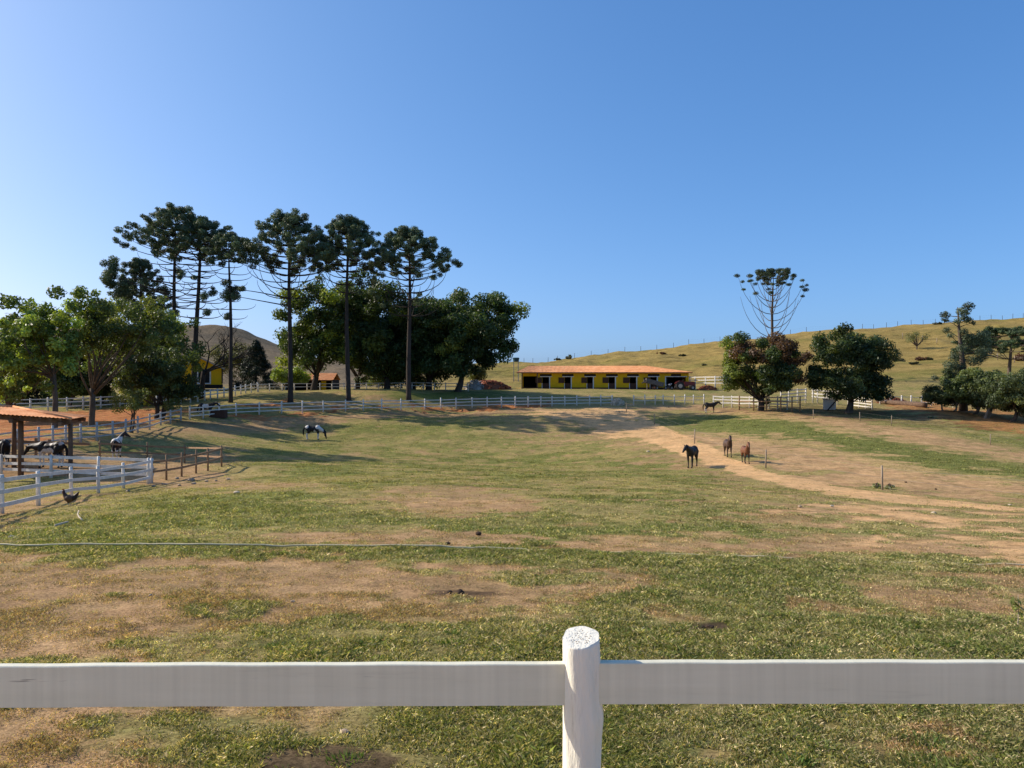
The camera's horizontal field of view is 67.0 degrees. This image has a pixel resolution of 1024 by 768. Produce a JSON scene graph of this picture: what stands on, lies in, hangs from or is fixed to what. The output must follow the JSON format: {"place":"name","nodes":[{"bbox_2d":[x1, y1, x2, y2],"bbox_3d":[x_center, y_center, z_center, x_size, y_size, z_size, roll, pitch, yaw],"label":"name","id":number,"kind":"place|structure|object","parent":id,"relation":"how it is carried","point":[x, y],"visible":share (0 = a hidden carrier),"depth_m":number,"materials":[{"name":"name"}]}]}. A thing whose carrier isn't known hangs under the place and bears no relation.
{"place":"outdoors","nodes":[
{"label":"outdoors","id":0,"kind":"place"},
{"bbox_2d":[0,318,1023,767],"bbox_3d":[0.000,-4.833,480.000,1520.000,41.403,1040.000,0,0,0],"label":"ground","id":1,"kind":"structure","parent":0,"point":[602,426],"depth_m":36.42,"materials":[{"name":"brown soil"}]},
{"bbox_2d":[0,439,10,466],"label":"horse","id":2,"kind":"object","parent":1,"relation":"on","point":[5,446],"visible":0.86,"depth_m":45.80},
{"bbox_2d":[0,325,49,421],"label":"leafy tree","id":3,"kind":"object","parent":1,"relation":"on","point":[9,396],"visible":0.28,"depth_m":73.65,"materials":[{"name":"green plant"}]},
{"bbox_2d":[4,366,51,402],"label":"leafy tree","id":4,"kind":"object","parent":1,"relation":"on","point":[36,394],"visible":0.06,"depth_m":105.95,"materials":[{"name":"green plant"}]},
{"bbox_2d":[0,405,89,475],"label":"horse shelter","id":5,"kind":"object","parent":1,"relation":"on","point":[13,414],"visible":0.99,"depth_m":43.01,"materials":[{"name":"wood"}]},
{"bbox_2d":[24,441,67,467],"bbox_3d":[-27.846,4.198,46.216,2.845,1.587,0.673,0,0,4],"label":"horse","id":6,"kind":"object","parent":1,"relation":"on","point":[42,448],"visible":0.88,"depth_m":46.03},
{"bbox_2d":[0,284,101,429],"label":"leafy tree","id":7,"kind":"object","parent":1,"relation":"on","point":[40,345],"visible":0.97,"depth_m":61.24,"materials":[{"name":"green plant"}]},
{"bbox_2d":[54,521,68,526],"bbox_3d":[-10.245,3.178,17.621,0.074,0.056,0.472,0,0,3],"label":"pale stick","id":8,"kind":"object","parent":1,"relation":"on","point":[58,524],"visible":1,"depth_m":17.53,"materials":[{"name":"grey wood"}]},
{"bbox_2d":[0,396,126,410],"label":"rail fence","id":9,"kind":"object","parent":1,"relation":"on","point":[66,402],"visible":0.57,"depth_m":95.39,"materials":[{"name":"white paint"}]},
{"bbox_2d":[62,489,78,506],"bbox_3d":[-14.847,3.823,26.000,0.576,0.588,0.242,0,0,0],"label":"hen","id":10,"kind":"object","parent":1,"relation":"on","point":[68,499],"visible":0.99,"depth_m":25.94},
{"bbox_2d":[38,356,110,405],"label":"leafy tree","id":11,"kind":"object","parent":1,"relation":"on","point":[70,387],"visible":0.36,"depth_m":97.73,"materials":[{"name":"green plant"}]},
{"bbox_2d":[0,458,150,513],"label":"rail fence","id":12,"kind":"object","parent":1,"relation":"on","point":[38,485],"visible":0.87,"depth_m":32.68,"materials":[{"name":"white paint"}]},
{"bbox_2d":[0,454,153,482],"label":"rail fence","id":13,"kind":"object","parent":1,"relation":"on","point":[51,464],"visible":0.68,"depth_m":41.31,"materials":[{"name":"white paint"}]},
{"bbox_2d":[0,407,181,448],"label":"rail fence","id":14,"kind":"object","parent":1,"relation":"on","point":[65,433],"visible":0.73,"depth_m":57.81,"materials":[{"name":"white paint"}]},
{"bbox_2d":[82,355,117,402],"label":"leafy tree","id":15,"kind":"object","parent":1,"relation":"on","point":[107,389],"visible":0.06,"depth_m":103.52,"materials":[{"name":"green plant"}]},
{"bbox_2d":[59,287,178,425],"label":"leafy tree","id":16,"kind":"object","parent":1,"relation":"on","point":[101,330],"visible":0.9,"depth_m":65.40,"materials":[{"name":"green plant"}]},
{"bbox_2d":[111,431,130,457],"bbox_3d":[-27.801,4.259,54.480,0.866,1.913,1.988,0,0,4],"label":"horse","id":17,"kind":"object","parent":1,"relation":"on","point":[117,440],"visible":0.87,"depth_m":54.02},
{"bbox_2d":[108,388,150,432],"bbox_3d":[-30.970,2.332,62.923,3.244,4.066,2.929,0,0,0],"label":"leafy tree","id":18,"kind":"object","parent":1,"relation":"on","point":[133,401],"visible":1,"depth_m":62.61,"materials":[{"name":"green plant"}]},
{"bbox_2d":[105,257,180,333],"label":"araucaria","id":19,"kind":"object","parent":1,"relation":"on","point":[136,265],"visible":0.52,"depth_m":109.10,"materials":[{"name":"green plant"}]},
{"bbox_2d":[80,298,208,407],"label":"leafy tree","id":20,"kind":"object","parent":1,"relation":"on","point":[177,328],"visible":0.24,"depth_m":91.73,"materials":[{"name":"green plant"}]},
{"bbox_2d":[99,334,203,418],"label":"leafy tree","id":21,"kind":"object","parent":1,"relation":"on","point":[154,375],"visible":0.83,"depth_m":77.61,"materials":[{"name":"green plant"}]},
{"bbox_2d":[120,357,187,404],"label":"leafy tree","id":22,"kind":"object","parent":1,"relation":"on","point":[164,389],"depth_m":101.43,"materials":[{"name":"green plant"}]},
{"bbox_2d":[98,440,222,479],"bbox_3d":[-21.833,4.763,47.975,5.814,2.209,16.713,0,0,-34],"label":"wooden fence","id":23,"kind":"object","parent":1,"relation":"on","point":[185,456],"visible":0.85,"depth_m":46.43,"materials":[{"name":"brown wood"}]},
{"bbox_2d":[99,202,224,321],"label":"araucaria","id":24,"kind":"object","parent":1,"relation":"on","point":[169,216],"visible":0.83,"depth_m":102.85,"materials":[{"name":"green plant"}]},
{"bbox_2d":[154,216,244,399],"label":"araucaria","id":25,"kind":"object","parent":1,"relation":"on","point":[212,226],"visible":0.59,"depth_m":103.92,"materials":[{"name":"green plant"}]},
{"bbox_2d":[181,358,227,389],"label":"house","id":26,"kind":"structure","parent":1,"relation":"on","point":[213,378],"depth_m":125.43,"materials":[{"name":"yellow paint"}]},
{"bbox_2d":[197,369,210,383],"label":"window","id":27,"kind":"structure","parent":26,"relation":"in","point":[208,376],"depth_m":125.22,"materials":[{"name":"white paint"}]},
{"bbox_2d":[156,382,258,403],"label":"rail fence","id":28,"kind":"object","parent":1,"relation":"on","point":[224,388],"visible":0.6,"depth_m":104.98,"materials":[{"name":"white paint"}]},
{"bbox_2d":[197,402,219,415],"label":"horse","id":29,"kind":"object","parent":1,"relation":"on","point":[208,404],"visible":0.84,"depth_m":84.18},
{"bbox_2d":[210,410,227,417],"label":"feed trough","id":30,"kind":"object","parent":1,"relation":"on","point":[220,414],"visible":0.89,"depth_m":84.27,"materials":[{"name":"brown wood"}]},
{"bbox_2d":[185,322,264,398],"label":"bare tree","id":31,"kind":"object","parent":1,"relation":"on","point":[205,371],"visible":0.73,"depth_m":105.80,"materials":[{"name":"brown plant"}]},
{"bbox_2d":[200,231,258,402],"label":"araucaria","id":32,"kind":"object","parent":1,"relation":"on","point":[220,241],"visible":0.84,"depth_m":96.72,"materials":[{"name":"green plant"}]},
{"bbox_2d":[207,342,254,388],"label":"shrub","id":33,"kind":"object","parent":1,"relation":"on","point":[216,352],"visible":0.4,"depth_m":143.94,"materials":[{"name":"green plant"}]},
{"bbox_2d":[233,339,280,389],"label":"conifer","id":34,"kind":"object","parent":1,"relation":"on","point":[261,355],"visible":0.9,"depth_m":133.25,"materials":[{"name":"green plant"}]},
{"bbox_2d":[219,208,343,402],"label":"araucaria","id":35,"kind":"object","parent":1,"relation":"on","point":[283,224],"visible":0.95,"depth_m":96.89,"materials":[{"name":"green plant"}]},
{"bbox_2d":[269,366,311,390],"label":"shrub","id":36,"kind":"object","parent":1,"relation":"on","point":[281,376],"visible":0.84,"depth_m":124.79,"materials":[{"name":"green plant"}]},
{"bbox_2d":[285,373,339,389],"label":"open shed","id":37,"kind":"structure","parent":1,"relation":"on","point":[329,378],"depth_m":134.35,"materials":[{"name":"ceramic"}]},
{"bbox_2d":[303,425,326,439],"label":"horse","id":38,"kind":"object","parent":1,"relation":"on","point":[309,428],"visible":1,"depth_m":76.35},
{"bbox_2d":[271,267,371,389],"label":"leafy tree","id":39,"kind":"object","parent":1,"relation":"on","point":[312,338],"visible":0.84,"depth_m":114.43,"materials":[{"name":"green plant"}]},
{"bbox_2d":[340,728,348,733],"bbox_3d":[-1.090,2.261,5.030,0.072,0.033,0.049,0,0,17],"label":"field stone","id":40,"kind":"object","parent":1,"relation":"on","point":[344,730],"visible":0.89,"depth_m":5.02,"materials":[{"name":"beige stone"}]},
{"bbox_2d":[304,213,395,400],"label":"araucaria","id":41,"kind":"object","parent":1,"relation":"on","point":[348,227],"visible":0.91,"depth_m":99.46,"materials":[{"name":"green plant"}]},
{"bbox_2d":[318,279,395,388],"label":"leafy tree","id":42,"kind":"object","parent":1,"relation":"on","point":[358,378],"visible":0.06,"depth_m":123.32,"materials":[{"name":"green plant"}]},
{"bbox_2d":[258,382,468,391],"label":"rail fence","id":43,"kind":"object","parent":1,"relation":"on","point":[355,386],"visible":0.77,"depth_m":119.97,"materials":[{"name":"white paint"}]},
{"bbox_2d":[367,375,383,387],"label":"shrub","id":44,"kind":"object","parent":1,"relation":"on","point":[372,383],"visible":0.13,"depth_m":149.03,"materials":[{"name":"green plant"}]},
{"bbox_2d":[333,275,435,388],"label":"leafy tree","id":45,"kind":"object","parent":1,"relation":"on","point":[388,362],"visible":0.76,"depth_m":115.73,"materials":[{"name":"green plant"}]},
{"bbox_2d":[189,395,612,419],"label":"rail fence","id":46,"kind":"object","parent":1,"relation":"on","point":[401,403],"visible":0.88,"depth_m":98.21,"materials":[{"name":"white paint"}]},
{"bbox_2d":[372,310,444,388],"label":"leafy tree","id":47,"kind":"object","parent":1,"relation":"on","point":[420,379],"visible":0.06,"depth_m":124.97,"materials":[{"name":"green plant"}]},
{"bbox_2d":[359,225,462,399],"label":"araucaria","id":48,"kind":"object","parent":1,"relation":"on","point":[403,236],"visible":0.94,"depth_m":103.30,"materials":[{"name":"green plant"}]},
{"bbox_2d":[385,294,474,389],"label":"leafy tree","id":49,"kind":"object","parent":1,"relation":"on","point":[417,356],"visible":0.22,"depth_m":118.67,"materials":[{"name":"green plant"}]},
{"bbox_2d":[456,589,463,595],"bbox_3d":[-0.637,2.547,9.465,0.100,0.083,0.123,0,0,15],"label":"dung clod","id":50,"kind":"object","parent":1,"relation":"on","point":[458,591],"visible":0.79,"depth_m":9.44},
{"bbox_2d":[462,379,483,389],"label":"plank heap","id":51,"kind":"object","parent":1,"relation":"on","point":[474,385],"visible":0.93,"depth_m":128.42,"materials":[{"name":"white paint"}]},
{"bbox_2d":[417,287,530,391],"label":"leafy tree","id":52,"kind":"object","parent":1,"relation":"on","point":[479,328],"visible":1,"depth_m":114.09,"materials":[{"name":"green plant"}]},
{"bbox_2d":[465,364,487,380],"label":"shrub","id":53,"kind":"object","parent":1,"relation":"on","point":[481,375],"visible":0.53,"depth_m":137.20,"materials":[{"name":"green plant"}]},
{"bbox_2d":[479,380,512,389],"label":"rubble heap","id":54,"kind":"object","parent":1,"relation":"on","point":[492,385],"visible":0.69,"depth_m":129.88,"materials":[{"name":"red brick"}]},
{"bbox_2d":[0,626,1023,767],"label":"board fence","id":55,"kind":"object","parent":1,"relation":"on","point":[582,683],"visible":1,"depth_m":2.92,"materials":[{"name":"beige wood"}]},
{"bbox_2d":[0,543,1023,565],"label":"water hose","id":56,"kind":"object","parent":1,"relation":"on","point":[323,545],"visible":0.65,"depth_m":13.79,"materials":[{"name":"grey rubber"}]},
{"bbox_2d":[513,358,518,381],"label":"water tank","id":57,"kind":"object","parent":1,"relation":"on","point":[515,359],"visible":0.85,"depth_m":174.42,"materials":[{"name":"concrete"}]},
{"bbox_2d":[516,366,692,388],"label":"stable","id":58,"kind":"structure","parent":1,"relation":"on","point":[588,377],"depth_m":139.68,"materials":[{"name":"yellow paint"}]},
{"bbox_2d":[535,376,551,388],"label":"door","id":59,"kind":"structure","parent":58,"relation":"in","point":[539,378],"depth_m":139.82,"materials":[{"name":"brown wood"}]},
{"bbox_2d":[558,376,573,388],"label":"door","id":60,"kind":"structure","parent":58,"relation":"in","point":[560,379],"depth_m":139.69,"materials":[{"name":"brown wood"}]},
{"bbox_2d":[581,376,595,388],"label":"door","id":61,"kind":"structure","parent":58,"relation":"in","point":[583,379],"depth_m":139.55,"materials":[{"name":"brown wood"}]},
{"bbox_2d":[603,376,617,388],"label":"door","id":62,"kind":"structure","parent":58,"relation":"in","point":[605,379],"depth_m":139.42,"materials":[{"name":"grey wood"}]},
{"bbox_2d":[623,376,638,388],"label":"door","id":63,"kind":"structure","parent":58,"relation":"in","point":[625,379],"depth_m":139.28,"materials":[{"name":"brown wood"}]},
{"bbox_2d":[644,376,659,388],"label":"door","id":64,"kind":"structure","parent":58,"relation":"in","point":[648,377],"depth_m":139.14,"materials":[{"name":"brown wood"}]},
{"bbox_2d":[610,398,624,405],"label":"stone heap","id":65,"kind":"object","parent":1,"relation":"on","point":[618,402],"visible":1,"depth_m":109.26,"materials":[{"name":"stone"}]},
{"bbox_2d":[642,378,663,389],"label":"dump trailer","id":66,"kind":"object","parent":1,"relation":"on","point":[654,383],"visible":1,"depth_m":136.18,"materials":[{"name":"grey metal"}]},
{"bbox_2d":[664,383,672,389],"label":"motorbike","id":67,"kind":"object","parent":1,"relation":"on","point":[667,386],"visible":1,"depth_m":137.50,"materials":[{"name":"metal"}]},
{"bbox_2d":[633,394,704,404],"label":"rail fence","id":68,"kind":"object","parent":1,"relation":"on","point":[674,400],"visible":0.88,"depth_m":109.24,"materials":[{"name":"white paint"}]},
{"bbox_2d":[674,378,694,389],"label":"tractor","id":69,"kind":"object","parent":1,"relation":"on","point":[679,385],"visible":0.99,"depth_m":135.69,"materials":[{"name":"paint"}]},
{"bbox_2d":[682,445,698,467],"bbox_3d":[12.400,4.961,53.590,0.641,1.706,2.758,0,0,29],"label":"horse","id":70,"kind":"object","parent":1,"relation":"on","point":[692,451],"visible":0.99,"depth_m":53.29},
{"bbox_2d":[696,385,717,390],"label":"tile heap","id":71,"kind":"object","parent":1,"relation":"on","point":[706,387],"visible":1,"depth_m":136.49,"materials":[{"name":"red brick"}]},
{"bbox_2d":[689,376,732,389],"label":"rail fence","id":72,"kind":"object","parent":1,"relation":"on","point":[705,380],"visible":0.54,"depth_m":144.51,"materials":[{"name":"white paint"}]},
{"bbox_2d":[702,401,721,412],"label":"horse","id":73,"kind":"object","parent":1,"relation":"on","point":[712,404],"visible":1,"depth_m":99.43},
{"bbox_2d":[723,435,731,456],"bbox_3d":[16.259,4.609,58.117,0.551,1.730,2.215,0,0,2],"label":"horse","id":74,"kind":"object","parent":1,"relation":"on","point":[727,443],"visible":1,"depth_m":57.79},
{"bbox_2d":[740,441,749,463],"bbox_3d":[16.515,4.788,54.573,0.512,1.611,2.064,0,0,1],"label":"horse","id":75,"kind":"object","parent":1,"relation":"on","point":[745,450],"visible":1,"depth_m":54.28},
{"bbox_2d":[713,396,787,409],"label":"corral fence","id":76,"kind":"object","parent":1,"relation":"on","point":[749,397],"visible":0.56,"depth_m":101.74,"materials":[{"name":"white paint"}]},
{"bbox_2d":[718,330,813,410],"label":"leafy tree","id":77,"kind":"object","parent":1,"relation":"on","point":[781,358],"visible":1,"depth_m":95.10,"materials":[{"name":"green plant"}]},
{"bbox_2d":[738,395,800,411],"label":"wooden fence","id":78,"kind":"object","parent":1,"relation":"on","point":[780,406],"visible":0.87,"depth_m":95.38,"materials":[{"name":"white wood"}]},
{"bbox_2d":[733,267,808,345],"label":"araucaria","id":79,"kind":"object","parent":1,"relation":"on","point":[768,273],"visible":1,"depth_m":151.78,"materials":[{"name":"green plant"}]},
{"bbox_2d":[530,313,1023,359],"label":"wire fence","id":80,"kind":"object","parent":1,"relation":"on","point":[806,331],"visible":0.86,"depth_m":253.12,"materials":[{"name":"brown"}]},
{"bbox_2d":[780,388,806,403],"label":"corral fence","id":81,"kind":"object","parent":1,"relation":"on","point":[797,396],"visible":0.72,"depth_m":105.80,"materials":[{"name":"white paint"}]},
{"bbox_2d":[626,402,1023,493],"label":"wire fence","id":82,"kind":"object","parent":1,"relation":"on","point":[765,458],"visible":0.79,"depth_m":43.73,"materials":[{"name":"beige wood"}]},
{"bbox_2d":[822,398,835,409],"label":"whitewashed block","id":83,"kind":"structure","parent":1,"relation":"on","point":[827,403],"depth_m":98.06,"materials":[{"name":"white paint"}]},
{"bbox_2d":[812,390,847,404],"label":"corral fence","id":84,"kind":"object","parent":1,"relation":"on","point":[817,393],"visible":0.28,"depth_m":105.89,"materials":[{"name":"white paint"}]},
{"bbox_2d":[804,322,901,412],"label":"leafy tree","id":85,"kind":"object","parent":1,"relation":"on","point":[862,379],"visible":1,"depth_m":92.74,"materials":[{"name":"green plant"}]},
{"bbox_2d":[854,398,872,409],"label":"corral fence","id":86,"kind":"object","parent":1,"relation":"on","point":[871,404],"visible":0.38,"depth_m":98.87,"materials":[{"name":"white paint"}]},
{"bbox_2d":[872,482,880,488],"bbox_3d":[19.218,5.543,40.752,0.615,0.756,0.667,0,0,-41],"label":"shrub","id":87,"kind":"object","parent":1,"relation":"on","point":[877,486],"visible":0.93,"depth_m":40.68,"materials":[{"name":"green plant"}]},
{"bbox_2d":[884,483,894,488],"bbox_3d":[19.784,5.566,40.538,0.549,0.732,0.524,0,0,-23],"label":"shrub","id":88,"kind":"object","parent":1,"relation":"on","point":[889,486],"visible":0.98,"depth_m":40.47,"materials":[{"name":"green plant"}]},
{"bbox_2d":[877,397,905,402],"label":"brick stack","id":89,"kind":"object","parent":1,"relation":"on","point":[895,398],"visible":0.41,"depth_m":108.76,"materials":[{"name":"brick"}]},
{"bbox_2d":[881,399,927,407],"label":"fallen log","id":90,"kind":"object","parent":1,"relation":"on","point":[909,403],"visible":0.82,"depth_m":104.64,"materials":[{"name":"brown wood"}]},
{"bbox_2d":[813,410,1015,444],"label":"wire fence","id":91,"kind":"object","parent":1,"relation":"on","point":[906,423],"visible":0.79,"depth_m":83.28,"materials":[{"name":"beige wood"}]},
{"bbox_2d":[906,330,929,348],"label":"sparse tree","id":92,"kind":"object","parent":1,"relation":"on","point":[912,338],"visible":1,"depth_m":204.60,"materials":[{"name":"green plant"}]},
{"bbox_2d":[915,356,927,360],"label":"hill bush","id":93,"kind":"object","parent":1,"relation":"on","point":[918,358],"visible":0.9,"depth_m":181.49,"materials":[{"name":"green plant"}]},
{"bbox_2d":[919,384,956,410],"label":"leafy tree","id":94,"kind":"object","parent":1,"relation":"on","point":[931,394],"visible":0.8,"depth_m":95.60,"materials":[{"name":"green plant"}]},
{"bbox_2d":[879,395,1006,411],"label":"rail fence","id":95,"kind":"object","parent":1,"relation":"on","point":[910,399],"visible":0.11,"depth_m":107.00,"materials":[{"name":"white paint"}]},
{"bbox_2d":[943,381,966,410],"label":"leafy tree","id":96,"kind":"object","parent":1,"relation":"on","point":[953,403],"visible":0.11,"depth_m":95.29,"materials":[{"name":"green plant"}]},
{"bbox_2d":[931,301,992,410],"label":"ragged conifer","id":97,"kind":"object","parent":1,"relation":"on","point":[961,347],"visible":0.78,"depth_m":96.47,"materials":[{"name":"green plant"}]},
{"bbox_2d":[939,366,1003,413],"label":"leafy tree","id":98,"kind":"object","parent":1,"relation":"on","point":[960,384],"visible":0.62,"depth_m":92.09,"materials":[{"name":"green plant"}]},
{"bbox_2d":[950,326,1023,374],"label":"araucaria","id":99,"kind":"object","parent":1,"relation":"on","point":[1014,334],"visible":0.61,"depth_m":117.07,"materials":[{"name":"green plant"}]},
{"bbox_2d":[967,377,1014,418],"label":"leafy tree","id":100,"kind":"object","parent":1,"relation":"on","point":[979,402],"visible":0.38,"depth_m":89.79,"materials":[{"name":"green plant"}]},
{"bbox_2d":[978,368,1023,421],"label":"leafy tree","id":101,"kind":"object","parent":1,"relation":"on","point":[1001,388],"visible":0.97,"depth_m":86.94,"materials":[{"name":"green plant"}]},
{"bbox_2d":[1008,596,1023,624],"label":"weed","id":102,"kind":"object","parent":1,"relation":"on","point":[1014,608],"visible":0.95,"depth_m":8.21,"materials":[{"name":"green plant"}]},
{"bbox_2d":[1012,352,1023,360],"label":"hill bush","id":103,"kind":"object","parent":1,"relation":"on","point":[1019,355],"visible":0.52,"depth_m":171.26,"materials":[{"name":"green plant"}]},
{"bbox_2d":[0,0,1023,363],"label":"sky","id":104,"kind":"structure","parent":0,"point":[607,168],"materials":[{"name":"blue"}]}
]}

